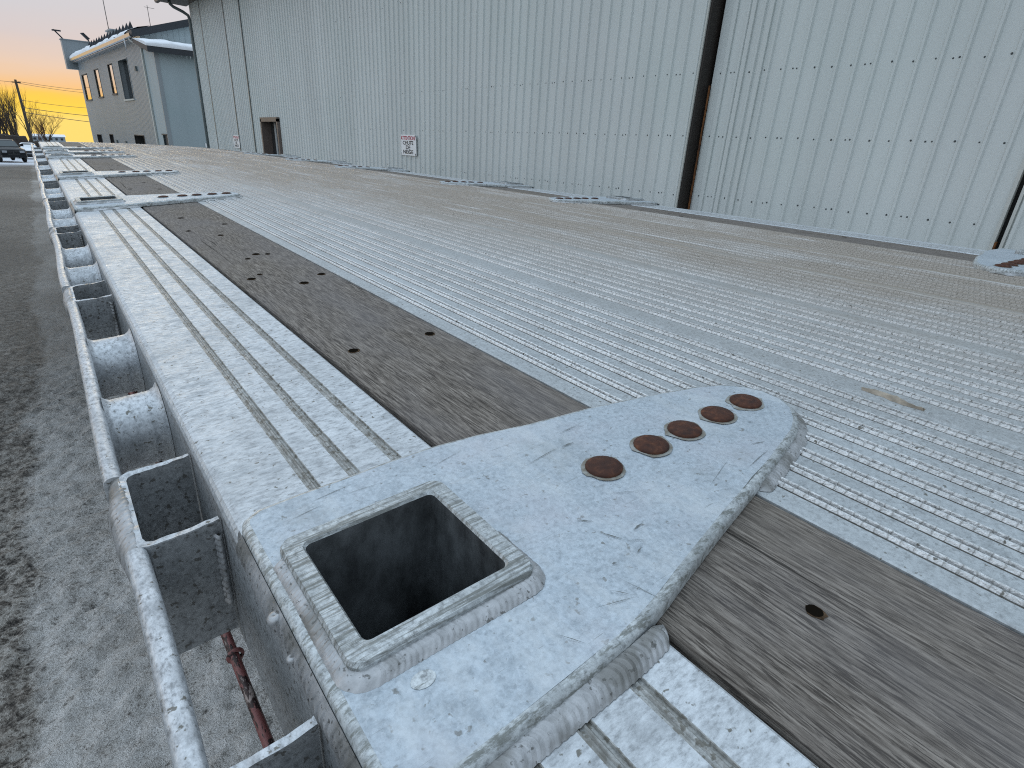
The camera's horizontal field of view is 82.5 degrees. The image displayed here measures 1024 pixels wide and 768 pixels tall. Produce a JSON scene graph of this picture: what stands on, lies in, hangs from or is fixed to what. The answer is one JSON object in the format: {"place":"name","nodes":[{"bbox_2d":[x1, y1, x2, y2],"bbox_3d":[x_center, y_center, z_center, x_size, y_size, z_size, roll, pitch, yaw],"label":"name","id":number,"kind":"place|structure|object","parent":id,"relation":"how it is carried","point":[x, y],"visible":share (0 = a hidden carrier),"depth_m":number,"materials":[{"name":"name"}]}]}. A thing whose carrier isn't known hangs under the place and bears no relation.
{"place":"outdoors","nodes":[
{"label":"outdoors","id":0,"kind":"place"},
{"bbox_2d":[0,0,189,141],"label":"sky","id":1,"kind":"structure","parent":0,"point":[30,51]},
{"bbox_2d":[0,142,283,767],"bbox_3d":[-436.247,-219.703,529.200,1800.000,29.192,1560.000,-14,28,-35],"label":"ground","id":2,"kind":"structure","parent":0,"point":[77,688],"depth_m":2.53,"materials":[{"name":"white snow"}]},
{"bbox_2d":[0,86,15,134],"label":"bare tree","id":3,"kind":"object","parent":2,"relation":"on","point":[5,127],"visible":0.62,"depth_m":78.60,"materials":[{"name":"brown plant"}]},
{"bbox_2d":[0,84,17,134],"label":"bare tree","id":4,"kind":"object","parent":2,"relation":"on","point":[2,129],"visible":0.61,"depth_m":79.96,"materials":[{"name":"brown plant"}]},
{"bbox_2d":[0,83,19,135],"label":"bare tree","id":5,"kind":"object","parent":2,"relation":"on","point":[9,126],"visible":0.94,"depth_m":77.67,"materials":[{"name":"brown plant"}]},
{"bbox_2d":[0,139,27,161],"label":"pickup truck","id":6,"kind":"object","parent":2,"relation":"on","point":[11,149],"visible":1,"depth_m":48.50,"materials":[{"name":"black paint"}]},
{"bbox_2d":[0,134,29,144],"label":"brush bank","id":7,"kind":"structure","parent":2,"relation":"on","point":[19,139],"depth_m":68.12,"materials":[{"name":"brown plant"}]},
{"bbox_2d":[7,90,36,143],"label":"bare tree","id":8,"kind":"object","parent":2,"relation":"on","point":[29,119],"visible":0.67,"depth_m":82.09,"materials":[{"name":"brown plant"}]},
{"bbox_2d":[11,79,33,142],"bbox_3d":[-51.393,-27.893,61.678,0.750,7.643,0.360,-14,28,-35],"label":"utility pole","id":9,"kind":"object","parent":2,"relation":"on","point":[24,113],"visible":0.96,"depth_m":61.32,"materials":[{"name":"brown wood"}]},
{"bbox_2d":[24,107,87,115],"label":"overhead wire","id":10,"kind":"object","parent":9,"relation":"attached to","point":[56,112],"visible":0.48,"depth_m":66.04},
{"bbox_2d":[26,112,88,121],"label":"overhead wire","id":11,"kind":"object","parent":9,"relation":"attached to","point":[57,117],"visible":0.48,"depth_m":65.96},
{"bbox_2d":[18,142,36,158],"bbox_3d":[-48.699,-23.547,58.932,2.270,1.520,4.639,-14,28,-35],"label":"parked car","id":12,"kind":"object","parent":2,"relation":"on","point":[27,147],"visible":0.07,"depth_m":57.99,"materials":[{"name":"white paint"}]},
{"bbox_2d":[26,121,42,141],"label":"bare tree","id":13,"kind":"object","parent":2,"relation":"on","point":[37,132],"visible":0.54,"depth_m":94.33,"materials":[{"name":"brown plant"}]},
{"bbox_2d":[27,111,61,141],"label":"bare tree","id":14,"kind":"object","parent":2,"relation":"on","point":[42,132],"visible":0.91,"depth_m":92.21,"materials":[{"name":"brown plant"}]},
{"bbox_2d":[32,134,65,141],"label":"building","id":15,"kind":"structure","parent":2,"relation":"on","point":[57,138],"depth_m":187.09,"materials":[{"name":"grey"}]},
{"bbox_2d":[51,0,206,147],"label":"office building","id":16,"kind":"structure","parent":2,"relation":"on","point":[139,84],"depth_m":33.80,"materials":[{"name":"grey metal"}]},
{"bbox_2d":[81,73,92,100],"bbox_3d":[-33.004,-23.016,45.312,0.130,1.860,2.400,-17,29,-39],"label":"window","id":17,"kind":"structure","parent":16,"relation":"in","point":[84,76],"depth_m":45.48,"materials":[{"name":"orange glass"}]},
{"bbox_2d":[93,68,103,97],"bbox_3d":[-29.732,-21.610,41.981,0.130,1.870,1.750,-17,29,-39],"label":"window","id":18,"kind":"structure","parent":16,"relation":"in","point":[96,73],"depth_m":42.16,"materials":[{"name":"orange glass"}]},
{"bbox_2d":[97,134,102,142],"bbox_3d":[-32.453,-19.128,46.216,0.230,1.210,1.800,-17,29,-39],"label":"window","id":19,"kind":"structure","parent":16,"relation":"in","point":[99,136],"depth_m":46.67,"materials":[{"name":"black glass"}]},
{"bbox_2d":[109,134,114,142],"bbox_3d":[-29.334,-17.745,43.057,0.230,1.300,1.300,-17,29,-39],"label":"window","id":20,"kind":"structure","parent":16,"relation":"in","point":[111,135],"depth_m":43.35,"materials":[{"name":"black glass"}]},
{"bbox_2d":[107,63,117,94],"bbox_3d":[-26.494,-20.192,38.696,0.130,1.840,1.500,-17,29,-39],"label":"window","id":21,"kind":"structure","parent":16,"relation":"in","point":[110,69],"depth_m":38.86,"materials":[{"name":"orange glass"}]},
{"bbox_2d":[117,57,134,100],"bbox_3d":[-23.831,-18.869,36.241,0.370,2.310,2.700,-17,29,-39],"label":"window","id":22,"kind":"structure","parent":16,"relation":"in","point":[123,66],"depth_m":36.91,"materials":[{"name":"grey glass"}]},
{"bbox_2d":[134,134,145,143],"bbox_3d":[-23.416,-14.415,37.637,0.630,3.030,2.600,-17,29,-39],"label":"door","id":23,"kind":"structure","parent":16,"relation":"in","point":[139,139],"depth_m":38.00,"materials":[{"name":"black glass"}]},
{"bbox_2d":[30,142,1023,767],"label":"flatbed trailer","id":24,"kind":"object","parent":2,"relation":"on","point":[452,472],"visible":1,"depth_m":0.59,"materials":[{"name":"metal"}]},
{"bbox_2d":[861,387,925,410],"bbox_3d":[0.472,0.017,0.721,0.019,0.005,0.075,-14,28,-35],"label":"wood splinter","id":25,"kind":"object","parent":24,"relation":"on","point":[894,398],"visible":1,"depth_m":0.72,"materials":[{"name":"beige wood"}]},
{"bbox_2d":[154,0,1023,249],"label":"metal building","id":26,"kind":"structure","parent":2,"relation":"on","point":[902,119],"depth_m":6.20,"materials":[{"name":"white metal"}]},
{"bbox_2d":[233,135,239,147],"bbox_3d":[-8.144,-7.173,17.266,0.029,0.340,0.694,-14,28,-35],"label":"warning sign","id":27,"kind":"object","parent":26,"relation":"attached to","point":[236,141],"visible":1,"depth_m":17.22,"materials":[{"name":"white metal"}]},
{"bbox_2d":[400,135,416,155],"bbox_3d":[-1.800,-4.162,10.169,0.028,0.333,0.578,-14,28,-35],"label":"warning sign","id":28,"kind":"object","parent":26,"relation":"attached to","point":[408,145],"visible":1,"depth_m":10.14,"materials":[{"name":"white metal"}]},
{"bbox_2d":[690,0,1023,249],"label":"door leaf","id":29,"kind":"structure","parent":26,"relation":"in","point":[902,119],"depth_m":4.91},
{"bbox_2d":[998,186,1023,249],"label":"door leaf","id":30,"kind":"structure","parent":26,"relation":"in","point":[1013,237],"depth_m":4.35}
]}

